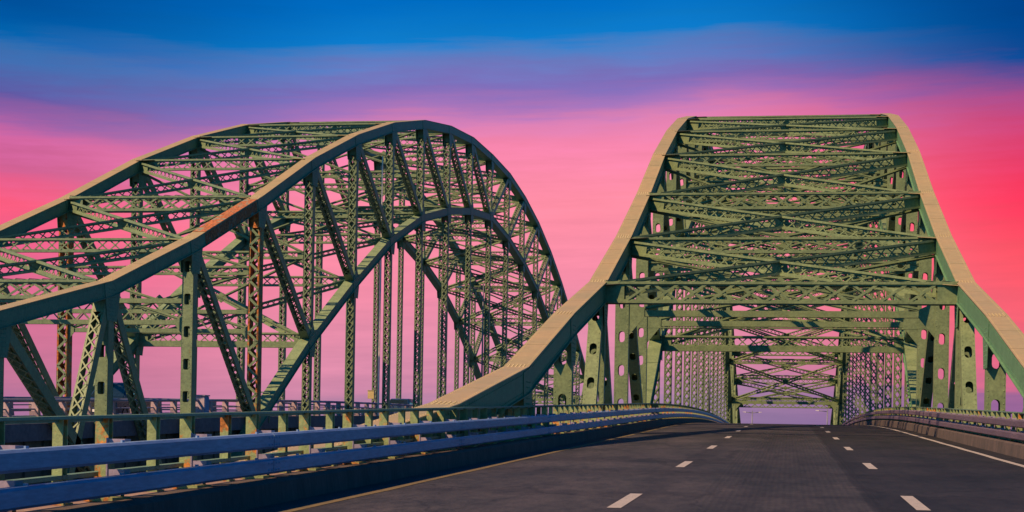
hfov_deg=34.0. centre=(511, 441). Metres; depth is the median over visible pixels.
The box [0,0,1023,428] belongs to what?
sky
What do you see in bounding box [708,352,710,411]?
street lamp
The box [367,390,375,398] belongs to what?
junction box
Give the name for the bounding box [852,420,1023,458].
kerb
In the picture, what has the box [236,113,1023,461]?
truss bridge
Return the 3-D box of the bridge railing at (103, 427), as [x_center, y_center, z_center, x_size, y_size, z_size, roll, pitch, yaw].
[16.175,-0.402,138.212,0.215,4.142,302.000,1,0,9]
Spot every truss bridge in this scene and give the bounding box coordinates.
[0,120,584,484]
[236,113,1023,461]
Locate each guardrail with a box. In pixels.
[0,407,728,511]
[842,410,1023,442]
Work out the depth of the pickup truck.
74.69 m
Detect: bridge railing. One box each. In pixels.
[0,403,720,505]
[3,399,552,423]
[849,407,1023,441]
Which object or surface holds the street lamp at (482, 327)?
on the kerb at (28, 432)
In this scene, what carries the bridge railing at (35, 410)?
on the kerb at (28, 432)
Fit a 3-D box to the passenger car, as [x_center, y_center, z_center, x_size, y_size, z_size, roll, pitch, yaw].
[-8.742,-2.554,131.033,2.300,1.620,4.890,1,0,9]
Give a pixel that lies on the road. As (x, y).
(713, 467)
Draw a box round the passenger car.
[390,398,416,413]
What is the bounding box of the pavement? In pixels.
[7,423,627,511]
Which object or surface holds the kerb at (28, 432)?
on the truss bridge at (106, 288)
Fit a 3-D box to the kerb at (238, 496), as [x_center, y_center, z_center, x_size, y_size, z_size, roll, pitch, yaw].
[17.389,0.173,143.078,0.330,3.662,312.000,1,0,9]
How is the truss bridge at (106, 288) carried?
in the water
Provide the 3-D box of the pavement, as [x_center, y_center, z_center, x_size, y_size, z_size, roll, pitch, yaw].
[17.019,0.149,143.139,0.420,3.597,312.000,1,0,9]
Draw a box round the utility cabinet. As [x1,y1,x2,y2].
[195,395,209,412]
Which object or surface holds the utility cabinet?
on the kerb at (28, 432)
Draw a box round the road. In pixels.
[239,423,1023,511]
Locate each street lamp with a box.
[455,284,483,376]
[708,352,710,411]
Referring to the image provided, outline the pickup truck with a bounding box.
[77,382,159,413]
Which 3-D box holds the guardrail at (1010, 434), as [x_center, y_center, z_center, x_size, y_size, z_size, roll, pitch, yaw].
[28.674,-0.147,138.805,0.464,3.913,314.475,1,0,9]
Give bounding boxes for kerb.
[5,416,497,442]
[32,418,716,511]
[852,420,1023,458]
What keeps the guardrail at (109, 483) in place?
on the kerb at (238, 496)

